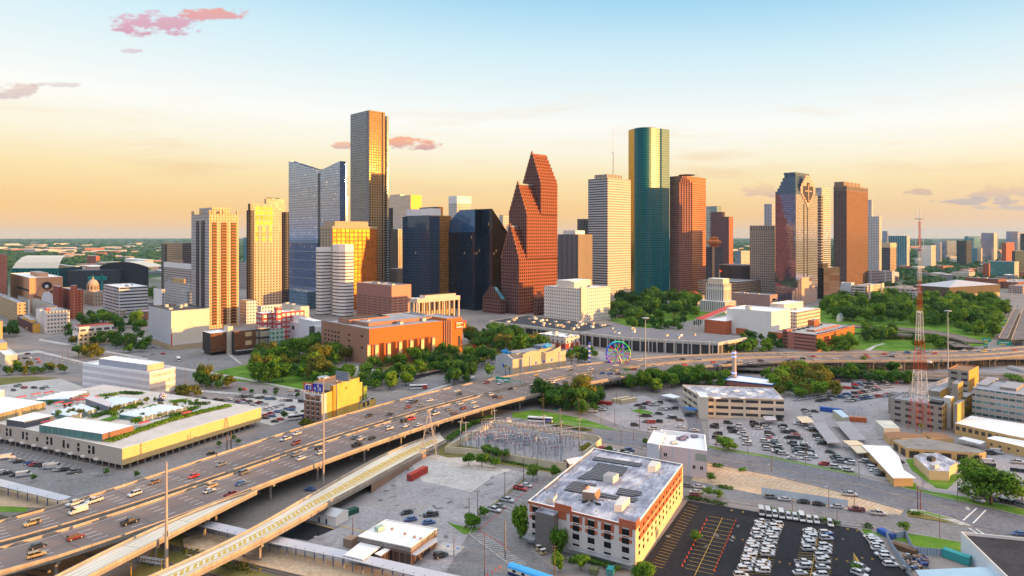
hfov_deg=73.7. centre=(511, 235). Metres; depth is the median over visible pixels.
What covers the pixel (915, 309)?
tree
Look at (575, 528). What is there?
window
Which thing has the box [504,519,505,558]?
utility pole
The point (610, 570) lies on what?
utility cabinet
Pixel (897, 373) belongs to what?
tree
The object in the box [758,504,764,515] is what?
van
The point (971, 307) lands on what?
tree
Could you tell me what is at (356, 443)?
pickup truck
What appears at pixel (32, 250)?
building
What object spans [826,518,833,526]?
sport utility car
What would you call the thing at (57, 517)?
freeway
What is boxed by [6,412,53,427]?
roof pavilion
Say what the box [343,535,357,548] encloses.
plant box
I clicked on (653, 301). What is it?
tree
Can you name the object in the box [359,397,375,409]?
brick annex
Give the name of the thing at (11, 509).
verge
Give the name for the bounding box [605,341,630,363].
ferris wheel
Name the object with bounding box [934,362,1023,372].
bus yard
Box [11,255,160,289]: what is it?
ball park
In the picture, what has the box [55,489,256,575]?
slip road
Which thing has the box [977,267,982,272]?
building
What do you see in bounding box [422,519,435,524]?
sedan
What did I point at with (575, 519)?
window
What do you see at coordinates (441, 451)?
lawn
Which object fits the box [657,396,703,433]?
station road
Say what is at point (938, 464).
small building
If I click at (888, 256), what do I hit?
office tower
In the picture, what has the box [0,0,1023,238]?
sky
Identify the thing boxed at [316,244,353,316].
office tower
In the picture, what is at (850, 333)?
tree
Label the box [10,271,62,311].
mural block
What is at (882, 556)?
sport utility car
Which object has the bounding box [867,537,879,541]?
sport utility car
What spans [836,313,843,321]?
house
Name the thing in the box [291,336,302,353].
tree
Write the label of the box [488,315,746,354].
entertainment hall
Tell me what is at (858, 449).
carport
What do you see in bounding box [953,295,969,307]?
tree
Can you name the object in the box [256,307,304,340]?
apartment building
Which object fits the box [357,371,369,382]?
tree
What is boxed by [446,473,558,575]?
station street
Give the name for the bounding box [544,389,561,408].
tree
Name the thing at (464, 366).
tree
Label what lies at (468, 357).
tree
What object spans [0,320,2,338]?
brick block
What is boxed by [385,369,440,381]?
pavement
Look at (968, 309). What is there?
tree
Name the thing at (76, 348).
tree
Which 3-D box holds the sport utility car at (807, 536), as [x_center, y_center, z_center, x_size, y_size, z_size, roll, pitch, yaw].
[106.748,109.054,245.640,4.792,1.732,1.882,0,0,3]
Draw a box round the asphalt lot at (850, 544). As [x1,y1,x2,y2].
[633,501,909,575]
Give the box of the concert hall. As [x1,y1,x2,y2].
[410,293,459,316]
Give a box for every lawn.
[0,376,56,384]
[192,364,355,388]
[432,443,475,457]
[474,456,561,471]
[512,410,619,430]
[631,409,652,413]
[862,529,873,533]
[874,343,911,350]
[874,533,960,550]
[887,480,916,488]
[906,458,961,488]
[907,512,957,523]
[918,510,950,518]
[936,492,1023,512]
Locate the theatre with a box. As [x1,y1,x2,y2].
[321,312,465,365]
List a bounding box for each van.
[0,453,15,459]
[15,470,32,477]
[42,462,53,468]
[46,462,61,469]
[68,503,87,514]
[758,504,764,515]
[765,506,771,516]
[778,507,784,518]
[798,510,805,521]
[981,458,996,463]
[989,448,1004,453]
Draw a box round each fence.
[464,477,524,527]
[761,487,847,507]
[886,531,910,575]
[894,530,941,555]
[972,463,995,466]
[1010,467,1023,472]
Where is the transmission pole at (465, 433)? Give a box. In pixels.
[465,421,468,447]
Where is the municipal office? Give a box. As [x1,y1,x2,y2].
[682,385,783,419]
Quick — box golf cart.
[540,548,546,554]
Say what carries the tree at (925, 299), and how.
on the ground at (22, 340)
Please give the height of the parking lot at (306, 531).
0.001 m
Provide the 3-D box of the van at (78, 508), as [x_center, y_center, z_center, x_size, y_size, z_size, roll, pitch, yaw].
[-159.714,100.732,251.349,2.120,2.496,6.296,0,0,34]
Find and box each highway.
[998,308,1019,340]
[1011,309,1023,344]
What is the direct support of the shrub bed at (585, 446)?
on the switchyard
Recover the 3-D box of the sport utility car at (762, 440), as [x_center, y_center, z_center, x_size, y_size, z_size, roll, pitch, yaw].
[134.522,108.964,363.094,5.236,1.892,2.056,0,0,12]
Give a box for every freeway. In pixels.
[0,346,1023,545]
[0,351,1023,575]
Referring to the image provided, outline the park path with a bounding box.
[866,343,883,350]
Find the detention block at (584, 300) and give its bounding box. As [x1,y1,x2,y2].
[544,279,609,321]
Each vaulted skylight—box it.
[36,391,89,402]
[51,404,97,418]
[104,396,141,409]
[119,404,187,421]
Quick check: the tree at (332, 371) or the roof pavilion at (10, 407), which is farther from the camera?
the tree at (332, 371)
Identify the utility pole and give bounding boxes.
[484,534,487,575]
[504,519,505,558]
[551,545,556,575]
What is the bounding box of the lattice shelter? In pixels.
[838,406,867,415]
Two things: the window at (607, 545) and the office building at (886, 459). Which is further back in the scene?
the office building at (886, 459)
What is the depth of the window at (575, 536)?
234.96 m
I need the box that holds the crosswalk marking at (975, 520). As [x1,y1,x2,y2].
[963,508,985,533]
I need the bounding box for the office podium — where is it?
[289,288,315,308]
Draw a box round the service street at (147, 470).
[122,420,301,480]
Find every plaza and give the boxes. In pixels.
[0,379,82,399]
[561,348,607,360]
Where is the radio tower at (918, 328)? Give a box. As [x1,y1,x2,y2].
[908,204,931,431]
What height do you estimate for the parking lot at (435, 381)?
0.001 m
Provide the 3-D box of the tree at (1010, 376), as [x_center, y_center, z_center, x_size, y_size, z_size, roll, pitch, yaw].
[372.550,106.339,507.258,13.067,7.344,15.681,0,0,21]
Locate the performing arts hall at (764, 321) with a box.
[696,305,789,338]
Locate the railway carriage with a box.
[507,562,552,575]
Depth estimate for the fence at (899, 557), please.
233.67 m
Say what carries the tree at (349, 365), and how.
on the ground at (22, 340)
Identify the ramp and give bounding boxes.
[148,432,446,575]
[851,324,983,343]
[890,332,972,348]
[941,357,1023,366]
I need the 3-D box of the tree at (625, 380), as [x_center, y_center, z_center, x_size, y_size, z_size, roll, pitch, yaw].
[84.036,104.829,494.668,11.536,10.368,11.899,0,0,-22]
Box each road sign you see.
[982,338,990,348]
[997,340,1011,345]
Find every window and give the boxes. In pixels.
[245,340,251,344]
[458,336,460,346]
[532,506,537,512]
[572,516,578,523]
[572,525,579,532]
[573,533,579,540]
[587,529,594,536]
[588,520,594,527]
[588,537,594,544]
[603,524,610,531]
[603,541,610,549]
[604,533,610,540]
[621,528,628,536]
[621,537,628,545]
[621,546,628,553]
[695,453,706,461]
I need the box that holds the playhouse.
[290,315,320,337]
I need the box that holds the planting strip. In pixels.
[448,522,478,533]
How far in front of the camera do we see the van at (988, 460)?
327.99 m
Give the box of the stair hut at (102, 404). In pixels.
[86,395,111,410]
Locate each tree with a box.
[71,344,81,356]
[85,342,99,351]
[96,309,107,322]
[98,311,111,320]
[106,313,119,320]
[107,330,121,345]
[113,316,125,326]
[128,309,143,321]
[131,319,147,330]
[192,370,206,385]
[196,363,213,375]
[207,372,224,380]
[221,375,237,387]
[247,361,264,381]
[248,352,261,363]
[251,347,266,355]
[252,353,273,366]
[256,340,277,349]
[259,359,281,382]
[265,348,273,356]
[268,352,282,365]
[272,345,289,355]
[273,362,291,378]
[280,354,292,363]
[281,339,297,351]
[289,355,303,369]
[289,363,298,368]
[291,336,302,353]
[299,336,313,352]
[299,417,314,425]
[301,361,318,375]
[302,335,315,345]
[302,344,324,359]
[305,351,321,361]
[307,355,325,363]
[309,332,320,340]
[314,343,331,356]
[315,360,331,375]
[328,367,341,375]
[330,343,341,354]
[337,345,353,361]
[341,363,356,372]
[341,366,354,375]
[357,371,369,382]
[358,361,373,374]
[370,370,384,382]
[384,370,398,388]
[393,362,402,373]
[399,371,413,384]
[400,363,416,376]
[405,346,419,361]
[414,359,428,373]
[426,350,439,369]
[430,360,441,373]
[433,353,451,361]
[443,359,461,366]
[447,363,459,371]
[449,367,461,384]
[459,361,477,381]
[462,322,477,341]
[462,346,475,355]
[462,452,475,465]
[463,331,471,344]
[463,353,477,364]
[464,512,475,527]
[468,514,480,527]
[471,331,484,345]
[471,337,485,345]
[475,345,489,364]
[476,453,489,464]
[480,444,496,452]
[485,330,496,344]
[486,322,499,328]
[486,326,503,333]
[490,322,505,326]
[491,447,510,457]
[493,331,512,343]
[497,326,510,333]
[503,329,514,339]
[506,324,520,335]
[508,333,528,350]
[511,503,528,538]
[526,463,540,480]
[527,332,538,338]
[528,376,554,398]
[536,334,550,343]
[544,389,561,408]
[549,386,566,395]
[549,526,568,553]
[551,550,563,568]
[554,382,568,389]
[557,393,573,406]
[565,386,587,401]
[570,372,593,387]
[573,399,590,414]
[573,553,589,569]
[579,385,596,402]
[583,390,595,402]
[588,385,603,391]
[594,389,605,400]
[610,301,629,316]
[613,289,627,301]
[620,373,634,384]
[623,307,642,316]
[624,290,635,303]
[626,316,637,326]
[626,376,638,387]
[627,293,641,303]
[627,305,642,309]
[630,561,647,575]
[634,301,650,311]
[636,312,647,321]
[636,369,651,386]
[638,561,656,575]
[641,294,660,315]
[644,367,657,378]
[647,289,665,300]
[647,377,662,391]
[652,308,664,318]
[655,369,670,383]
[663,303,683,316]
[664,288,676,300]
[667,366,678,372]
[667,373,679,386]
[668,300,681,314]
[672,292,684,300]
[673,364,687,369]
[677,291,690,298]
[677,374,690,382]
[679,297,692,303]
[681,368,690,382]
[688,372,700,384]
[689,293,703,301]
[690,363,705,384]
[697,370,715,384]
[708,370,718,384]
[716,371,727,378]
[716,435,737,448]
[717,369,731,377]
[744,329,757,337]
[745,338,758,343]
[768,373,781,386]
[774,367,789,377]
[775,365,791,380]
[778,375,794,385]
[779,361,797,373]
[788,362,802,368]
[788,371,799,377]
[793,387,807,396]
[794,359,807,369]
[794,382,812,394]
[803,367,814,378]
[807,363,829,371]
[809,380,829,397]
[812,368,833,378]
[814,372,830,382]
[818,295,834,310]
[825,300,838,315]
[825,380,843,391]
[830,334,842,345]
[833,305,845,315]
[839,331,853,338]
[840,294,856,301]
[840,299,853,307]
[843,362,860,378]
[844,305,861,321]
[853,291,866,300]
[855,363,866,370]
[858,306,871,321]
[867,290,879,296]
[870,302,885,314]
[873,326,887,340]
[876,370,889,380]
[880,293,892,303]
[881,301,899,319]
[881,327,897,338]
[884,361,900,370]
[886,288,899,294]
[886,297,900,303]
[886,309,903,322]
[888,369,900,381]
[896,304,908,311]
[898,300,913,308]
[906,310,926,324]
[912,308,926,313]
[913,296,929,304]
[919,304,929,310]
[925,310,939,316]
[931,302,948,313]
[938,297,955,307]
[942,294,955,302]
[942,303,957,310]
[943,311,954,322]
[946,293,961,297]
[949,309,969,322]
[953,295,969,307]
[955,455,1023,504]
[962,292,975,299]
[962,307,982,324]
[962,311,977,321]
[964,405,971,412]
[967,319,983,334]
[968,301,978,305]
[969,304,985,309]
[973,308,990,314]
[973,312,995,323]
[975,291,987,301]
[983,304,999,311]
[984,319,1000,335]
[985,291,998,299]
[991,299,1010,311]
[992,310,1005,318]
[995,314,1003,322]
[1002,373,1023,381]
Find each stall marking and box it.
[418,465,463,486]
[477,533,524,563]
[654,504,695,567]
[687,516,733,573]
[694,519,817,575]
[708,468,886,508]
[711,428,829,459]
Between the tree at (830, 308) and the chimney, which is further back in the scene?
the tree at (830, 308)
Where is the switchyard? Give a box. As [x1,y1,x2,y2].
[450,419,594,461]
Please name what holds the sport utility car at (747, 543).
on the asphalt lot at (850, 544)
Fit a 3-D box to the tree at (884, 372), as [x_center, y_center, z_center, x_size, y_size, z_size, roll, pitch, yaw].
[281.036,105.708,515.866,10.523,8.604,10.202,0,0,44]
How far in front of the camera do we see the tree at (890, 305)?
882.93 m
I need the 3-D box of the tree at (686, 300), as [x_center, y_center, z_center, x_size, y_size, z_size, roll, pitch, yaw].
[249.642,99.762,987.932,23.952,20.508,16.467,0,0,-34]
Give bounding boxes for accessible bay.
[434,542,464,556]
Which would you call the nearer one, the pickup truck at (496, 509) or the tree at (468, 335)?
the pickup truck at (496, 509)
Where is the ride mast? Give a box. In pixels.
[588,342,589,362]
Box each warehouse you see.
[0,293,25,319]
[0,384,260,470]
[58,264,75,267]
[87,255,99,262]
[125,258,153,262]
[961,532,1023,575]
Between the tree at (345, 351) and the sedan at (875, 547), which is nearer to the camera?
the sedan at (875, 547)
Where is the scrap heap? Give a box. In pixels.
[902,553,928,570]
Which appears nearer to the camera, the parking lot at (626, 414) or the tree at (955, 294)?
the parking lot at (626, 414)
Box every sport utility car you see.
[22,517,41,526]
[26,550,46,558]
[66,532,84,540]
[127,488,141,496]
[238,468,250,474]
[290,439,300,444]
[384,425,393,429]
[433,550,448,558]
[630,422,638,426]
[710,424,718,428]
[713,431,722,434]
[728,429,737,432]
[733,423,742,426]
[733,570,748,575]
[736,426,745,430]
[737,431,746,434]
[737,565,752,572]
[740,557,754,564]
[741,555,755,560]
[742,441,751,445]
[742,552,756,558]
[743,549,757,555]
[744,544,758,549]
[745,542,759,547]
[746,540,760,545]
[749,535,762,541]
[751,528,764,533]
[752,525,765,530]
[753,523,766,528]
[754,521,767,526]
[754,566,770,573]
[755,560,770,566]
[755,563,770,569]
[760,438,769,442]
[760,547,775,553]
[760,550,774,556]
[761,542,775,547]
[762,446,772,449]
[763,535,777,540]
[764,493,777,498]
[764,533,778,538]
[764,545,775,550]
[765,530,779,535]
[767,528,780,533]
[768,523,782,528]
[770,520,783,525]
[771,509,777,517]
[773,445,782,449]
[778,450,788,454]
[780,429,790,433]
[784,435,793,439]
[785,511,791,519]
[787,440,796,443]
[791,512,798,520]
[793,435,802,439]
[794,451,804,455]
[795,562,811,569]
[801,535,815,540]
[801,539,815,546]
[801,545,815,551]
[803,449,814,453]
[803,528,817,533]
[805,514,812,523]
[805,533,816,538]
[807,453,817,458]
[812,433,821,437]
[812,570,828,575]
[813,515,819,523]
[813,552,827,556]
[815,555,830,560]
[815,557,830,564]
[816,441,826,445]
[816,548,831,554]
[817,542,832,547]
[818,461,829,465]
[818,529,832,533]
[819,532,834,537]
[819,534,833,540]
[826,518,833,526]
[829,463,841,469]
[832,458,844,463]
[842,466,854,471]
[844,460,855,464]
[850,567,868,575]
[852,561,870,572]
[861,458,872,462]
[865,535,880,539]
[867,464,879,468]
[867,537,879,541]
[869,540,884,545]
[870,542,885,547]
[874,550,890,556]
[875,471,884,475]
[879,553,894,560]
[882,560,898,567]
[970,495,984,502]
[984,495,998,501]
[985,450,998,454]
[996,497,1006,502]
[1005,498,1013,504]
[1014,500,1023,506]
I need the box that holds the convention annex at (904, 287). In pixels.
[886,285,920,291]
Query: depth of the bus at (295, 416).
407.41 m
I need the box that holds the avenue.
[427,404,1023,532]
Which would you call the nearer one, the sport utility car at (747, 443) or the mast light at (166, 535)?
the mast light at (166, 535)
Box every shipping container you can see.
[407,465,427,481]
[599,400,611,404]
[612,396,629,402]
[619,397,636,404]
[820,406,841,412]
[849,416,866,422]
[942,546,971,566]
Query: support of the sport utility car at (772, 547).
on the asphalt lot at (850, 544)
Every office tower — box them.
[243,237,245,261]
[289,161,347,290]
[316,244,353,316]
[350,109,388,281]
[389,194,420,238]
[389,208,392,267]
[389,229,402,283]
[403,208,450,307]
[419,207,442,215]
[448,196,470,218]
[449,209,480,310]
[481,209,506,309]
[499,215,508,231]
[501,151,556,315]
[577,219,587,233]
[588,129,630,301]
[628,125,668,294]
[670,171,705,294]
[706,206,720,246]
[710,212,724,246]
[719,217,732,263]
[750,225,774,293]
[764,204,774,224]
[775,172,817,303]
[815,188,830,266]
[834,177,867,286]
[868,200,881,270]
[882,231,887,242]
[882,243,895,271]
[888,236,909,267]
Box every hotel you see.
[0,254,7,294]
[53,285,82,318]
[161,243,190,288]
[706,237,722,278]
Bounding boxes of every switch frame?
[462,429,483,446]
[468,434,489,448]
[470,429,488,444]
[476,431,495,447]
[483,421,504,439]
[486,431,509,445]
[495,433,515,448]
[524,438,542,454]
[532,441,551,457]
[534,437,550,452]
[540,437,561,457]
[546,443,562,459]
[561,433,579,450]
[565,435,578,447]
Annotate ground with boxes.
[0,238,1023,575]
[372,342,508,374]
[610,306,725,327]
[813,304,1007,350]
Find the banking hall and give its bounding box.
[483,286,505,313]
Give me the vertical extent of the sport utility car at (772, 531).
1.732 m
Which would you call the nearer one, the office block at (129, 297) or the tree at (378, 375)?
the tree at (378, 375)
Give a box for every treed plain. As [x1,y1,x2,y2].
[0,239,1005,270]
[879,267,1023,285]
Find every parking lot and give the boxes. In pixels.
[0,445,129,495]
[239,394,303,424]
[279,522,334,540]
[280,466,524,575]
[412,454,511,490]
[589,395,687,432]
[708,417,921,487]
[760,379,911,441]
[922,454,1023,508]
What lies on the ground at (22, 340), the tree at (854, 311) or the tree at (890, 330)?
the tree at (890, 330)
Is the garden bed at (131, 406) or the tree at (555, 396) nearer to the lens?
the garden bed at (131, 406)
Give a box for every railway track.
[0,514,9,519]
[132,555,222,575]
[159,543,302,575]
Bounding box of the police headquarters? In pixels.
[888,364,1023,432]
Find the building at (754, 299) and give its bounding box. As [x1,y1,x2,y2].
[732,292,777,306]
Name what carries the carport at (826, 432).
on the parking lot at (871, 438)
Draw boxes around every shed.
[309,506,348,525]
[833,410,848,421]
[875,420,899,434]
[883,432,926,444]
[922,432,953,443]
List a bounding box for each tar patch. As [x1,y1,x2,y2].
[314,468,506,537]
[666,519,842,546]
[749,460,969,512]
[782,401,882,455]
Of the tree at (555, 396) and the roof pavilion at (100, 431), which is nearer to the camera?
the roof pavilion at (100, 431)
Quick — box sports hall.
[913,280,999,296]
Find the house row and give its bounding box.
[0,338,16,366]
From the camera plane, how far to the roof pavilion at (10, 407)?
383.34 m
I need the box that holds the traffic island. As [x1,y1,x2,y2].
[906,509,971,525]
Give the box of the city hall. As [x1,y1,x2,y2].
[700,270,735,312]
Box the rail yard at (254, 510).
[0,419,462,575]
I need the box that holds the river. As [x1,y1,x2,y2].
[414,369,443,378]
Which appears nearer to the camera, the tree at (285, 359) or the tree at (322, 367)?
the tree at (322, 367)
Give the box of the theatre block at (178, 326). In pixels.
[148,303,208,349]
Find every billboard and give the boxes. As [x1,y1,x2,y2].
[303,382,312,391]
[313,383,322,392]
[336,371,348,384]
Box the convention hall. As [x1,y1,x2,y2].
[718,264,749,278]
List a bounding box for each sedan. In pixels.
[0,470,13,475]
[12,459,25,463]
[28,542,47,549]
[57,467,70,471]
[147,478,160,484]
[187,473,199,478]
[202,487,215,493]
[205,482,217,487]
[206,451,217,454]
[215,461,226,466]
[235,480,247,485]
[290,452,300,456]
[295,456,305,460]
[304,486,315,490]
[314,445,322,449]
[315,450,325,454]
[400,509,413,514]
[404,516,416,521]
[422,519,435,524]
[494,502,505,508]
[521,482,531,487]
[683,483,693,487]
[689,489,700,493]
[689,492,701,496]
[693,484,705,488]
[738,562,753,567]
[750,531,763,535]
[756,559,770,563]
[763,539,777,544]
[777,496,790,501]
[787,455,797,459]
[792,569,807,575]
[796,499,809,503]
[800,456,810,460]
[812,501,825,506]
[815,564,830,569]
[818,546,832,550]
[825,449,835,453]
[829,503,843,508]
[869,468,881,471]
[870,545,885,550]
[1010,530,1023,535]
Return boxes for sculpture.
[157,392,166,400]
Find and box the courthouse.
[83,277,102,305]
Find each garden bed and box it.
[87,410,109,417]
[97,392,118,396]
[104,404,233,441]
[116,390,145,394]
[124,402,139,408]
[168,398,191,402]
[168,405,200,416]
[189,401,210,404]
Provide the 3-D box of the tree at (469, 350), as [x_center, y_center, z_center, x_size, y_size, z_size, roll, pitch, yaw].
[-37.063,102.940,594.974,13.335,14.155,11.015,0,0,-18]
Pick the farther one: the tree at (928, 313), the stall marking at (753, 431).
the tree at (928, 313)
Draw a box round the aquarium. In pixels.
[496,342,565,374]
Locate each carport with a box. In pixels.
[661,394,679,402]
[797,416,813,424]
[812,422,840,447]
[835,421,864,443]
[842,440,863,451]
[850,446,867,453]
[958,437,984,447]
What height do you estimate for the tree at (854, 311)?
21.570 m
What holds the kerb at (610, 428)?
on the avenue
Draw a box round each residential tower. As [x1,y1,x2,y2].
[191,207,238,328]
[246,198,288,311]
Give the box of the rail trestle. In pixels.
[729,366,1023,381]
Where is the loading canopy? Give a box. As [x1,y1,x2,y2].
[915,567,995,575]
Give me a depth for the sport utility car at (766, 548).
236.05 m
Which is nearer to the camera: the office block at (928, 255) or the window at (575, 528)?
the window at (575, 528)
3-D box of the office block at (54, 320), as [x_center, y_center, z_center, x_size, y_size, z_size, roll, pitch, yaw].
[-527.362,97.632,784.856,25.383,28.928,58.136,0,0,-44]
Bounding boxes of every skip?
[346,506,358,515]
[877,527,895,539]
[892,541,917,554]
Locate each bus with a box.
[288,413,303,419]
[410,384,426,388]
[527,416,552,422]
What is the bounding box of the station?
[344,519,437,568]
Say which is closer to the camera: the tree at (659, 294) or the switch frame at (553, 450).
the switch frame at (553, 450)
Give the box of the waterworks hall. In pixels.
[723,375,774,387]
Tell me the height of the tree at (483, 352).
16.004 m
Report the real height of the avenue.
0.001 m
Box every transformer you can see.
[486,431,493,439]
[496,433,503,442]
[523,436,530,445]
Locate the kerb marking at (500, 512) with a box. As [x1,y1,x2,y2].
[478,483,536,549]
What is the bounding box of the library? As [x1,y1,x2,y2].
[690,291,704,305]
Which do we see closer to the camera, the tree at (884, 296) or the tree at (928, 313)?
the tree at (928, 313)
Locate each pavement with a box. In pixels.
[17,350,83,362]
[39,339,147,359]
[123,336,241,363]
[164,364,304,390]
[201,390,241,393]
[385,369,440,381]
[416,376,473,394]
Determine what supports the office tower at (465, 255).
on the ground at (22, 340)
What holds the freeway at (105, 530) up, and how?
on the ground at (22, 340)
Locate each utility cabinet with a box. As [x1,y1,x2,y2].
[589,565,598,575]
[606,564,614,575]
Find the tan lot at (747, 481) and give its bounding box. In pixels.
[692,463,902,514]
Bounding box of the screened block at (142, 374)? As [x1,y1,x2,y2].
[83,356,174,394]
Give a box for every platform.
[0,479,71,507]
[183,520,457,575]
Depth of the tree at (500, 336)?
654.30 m
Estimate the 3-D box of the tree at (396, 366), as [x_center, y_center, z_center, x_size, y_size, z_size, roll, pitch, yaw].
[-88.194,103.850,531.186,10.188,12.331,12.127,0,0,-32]
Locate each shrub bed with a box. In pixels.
[175,547,263,574]
[547,422,592,431]
[563,555,621,570]
[579,442,591,450]
[710,463,723,467]
[716,484,733,489]
[850,560,860,568]
[860,522,873,528]
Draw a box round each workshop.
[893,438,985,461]
[955,416,1023,440]
[986,436,1023,456]
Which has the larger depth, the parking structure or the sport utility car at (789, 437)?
the parking structure
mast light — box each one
[162,462,169,567]
[317,375,329,485]
[642,317,647,369]
[944,310,951,370]
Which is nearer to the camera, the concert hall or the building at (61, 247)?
the concert hall
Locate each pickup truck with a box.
[65,498,84,506]
[66,468,81,473]
[84,496,103,503]
[120,516,139,525]
[223,490,239,496]
[279,436,291,441]
[351,441,362,446]
[423,510,438,517]
[486,505,501,512]
[500,496,514,502]
[513,484,527,490]
[754,518,769,523]
[794,558,812,564]
[841,490,857,496]
[848,505,865,512]
[869,509,887,515]
[1009,459,1023,463]
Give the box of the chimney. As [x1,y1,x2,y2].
[732,350,736,377]
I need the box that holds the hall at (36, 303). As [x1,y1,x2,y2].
[31,298,57,313]
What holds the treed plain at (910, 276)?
on the ground at (22, 340)
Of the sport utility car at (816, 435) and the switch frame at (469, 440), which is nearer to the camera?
the switch frame at (469, 440)
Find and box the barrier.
[11,507,44,516]
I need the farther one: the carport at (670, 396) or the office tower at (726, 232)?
the office tower at (726, 232)
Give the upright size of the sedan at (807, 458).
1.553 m
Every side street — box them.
[479,458,564,474]
[683,481,1023,541]
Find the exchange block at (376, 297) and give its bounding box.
[356,281,410,315]
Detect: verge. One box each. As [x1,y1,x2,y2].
[0,489,28,511]
[129,534,275,575]
[217,567,259,575]
[708,446,857,475]
[889,484,1023,515]
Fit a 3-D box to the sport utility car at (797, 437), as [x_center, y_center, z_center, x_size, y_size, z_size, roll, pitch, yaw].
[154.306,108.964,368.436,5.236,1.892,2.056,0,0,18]
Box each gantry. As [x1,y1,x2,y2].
[131,556,165,575]
[486,423,558,455]
[493,377,524,384]
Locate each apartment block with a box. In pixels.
[965,277,1005,287]
[1002,279,1023,288]
[1009,284,1023,293]
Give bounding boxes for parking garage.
[782,319,853,351]
[868,270,894,282]
[885,290,921,300]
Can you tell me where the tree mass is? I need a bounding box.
[2,286,1012,540]
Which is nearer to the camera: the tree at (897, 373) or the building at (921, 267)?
the tree at (897, 373)
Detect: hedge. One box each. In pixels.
[445,414,493,440]
[503,459,550,470]
[684,495,727,505]
[770,506,840,525]
[907,509,923,514]
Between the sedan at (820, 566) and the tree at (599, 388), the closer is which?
the sedan at (820, 566)
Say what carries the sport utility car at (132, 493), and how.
on the freeway at (57, 517)
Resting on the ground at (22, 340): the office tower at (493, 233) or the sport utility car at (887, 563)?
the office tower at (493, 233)
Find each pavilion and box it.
[0,396,45,420]
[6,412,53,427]
[39,417,133,441]
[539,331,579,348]
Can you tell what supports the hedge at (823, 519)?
on the ground at (22, 340)
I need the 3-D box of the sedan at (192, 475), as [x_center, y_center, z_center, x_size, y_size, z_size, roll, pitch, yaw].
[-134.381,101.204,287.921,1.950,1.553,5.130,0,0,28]
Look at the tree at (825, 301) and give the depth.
953.36 m
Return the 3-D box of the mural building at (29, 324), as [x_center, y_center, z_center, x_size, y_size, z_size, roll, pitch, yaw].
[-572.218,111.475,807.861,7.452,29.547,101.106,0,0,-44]
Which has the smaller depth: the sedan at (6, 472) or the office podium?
the sedan at (6, 472)
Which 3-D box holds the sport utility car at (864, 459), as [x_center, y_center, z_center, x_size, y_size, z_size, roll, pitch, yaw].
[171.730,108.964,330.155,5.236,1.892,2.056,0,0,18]
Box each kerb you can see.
[175,367,306,390]
[469,469,528,533]
[469,534,508,563]
[507,417,644,448]
[559,420,647,434]
[687,495,959,541]
[691,480,898,514]
[707,447,1022,515]
[707,462,903,509]
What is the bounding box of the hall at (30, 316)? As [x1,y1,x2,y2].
[21,314,35,319]
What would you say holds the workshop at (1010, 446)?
on the ground at (22, 340)
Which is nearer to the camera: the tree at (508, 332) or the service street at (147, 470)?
the service street at (147, 470)
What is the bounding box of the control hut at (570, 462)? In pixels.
[563,456,581,468]
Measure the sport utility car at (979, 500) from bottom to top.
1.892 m
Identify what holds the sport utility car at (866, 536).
on the asphalt lot at (850, 544)
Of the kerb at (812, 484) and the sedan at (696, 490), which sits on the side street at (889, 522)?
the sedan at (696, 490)
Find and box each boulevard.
[0,349,305,399]
[43,334,239,382]
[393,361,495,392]
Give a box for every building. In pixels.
[17,316,39,332]
[24,249,57,251]
[42,249,75,251]
[47,247,76,247]
[64,254,84,256]
[73,322,117,344]
[80,263,106,264]
[82,248,103,249]
[86,266,99,268]
[115,309,125,315]
[130,310,147,319]
[149,266,160,269]
[303,375,366,422]
[522,448,682,569]
[647,429,706,477]
[732,292,777,306]
[861,445,915,486]
[912,266,924,268]
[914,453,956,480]
[929,273,947,275]
[937,265,952,269]
[941,274,952,280]
[952,272,974,277]
[959,270,974,271]
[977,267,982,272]
[1003,274,1015,279]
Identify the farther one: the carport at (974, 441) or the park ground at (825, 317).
the park ground at (825, 317)
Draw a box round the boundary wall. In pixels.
[445,419,601,469]
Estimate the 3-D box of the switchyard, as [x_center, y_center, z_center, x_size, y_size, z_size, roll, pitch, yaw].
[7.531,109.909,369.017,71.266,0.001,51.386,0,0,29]
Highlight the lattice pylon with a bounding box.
[420,410,438,457]
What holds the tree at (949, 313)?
on the park ground at (825, 317)
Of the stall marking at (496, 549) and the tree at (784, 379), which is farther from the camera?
the tree at (784, 379)
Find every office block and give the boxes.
[18,296,29,314]
[36,307,69,333]
[103,283,147,315]
[154,288,164,304]
[164,260,190,283]
[164,277,190,303]
[180,290,190,303]
[239,262,245,288]
[240,299,256,323]
[259,304,281,311]
[320,221,376,311]
[558,230,591,284]
[698,278,759,299]
[735,250,749,263]
[770,300,819,328]
[818,263,839,298]
[841,282,883,303]
[922,245,935,266]
[934,242,940,262]
[940,240,955,258]
[957,240,971,265]
[964,236,979,247]
[972,248,981,262]
[981,233,996,260]
[983,261,1018,277]
[1002,242,1013,260]
[1006,231,1023,250]
[1012,250,1023,270]
[1020,234,1023,249]
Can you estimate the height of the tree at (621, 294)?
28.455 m
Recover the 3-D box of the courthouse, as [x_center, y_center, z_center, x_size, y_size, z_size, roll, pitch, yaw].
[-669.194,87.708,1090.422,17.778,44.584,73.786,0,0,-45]
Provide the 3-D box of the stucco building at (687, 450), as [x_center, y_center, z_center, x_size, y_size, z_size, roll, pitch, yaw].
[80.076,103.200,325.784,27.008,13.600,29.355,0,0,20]
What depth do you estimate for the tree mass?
625.12 m
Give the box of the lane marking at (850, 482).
[713,457,970,513]
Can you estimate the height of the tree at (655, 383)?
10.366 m
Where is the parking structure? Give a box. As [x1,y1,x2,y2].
[282,302,308,316]

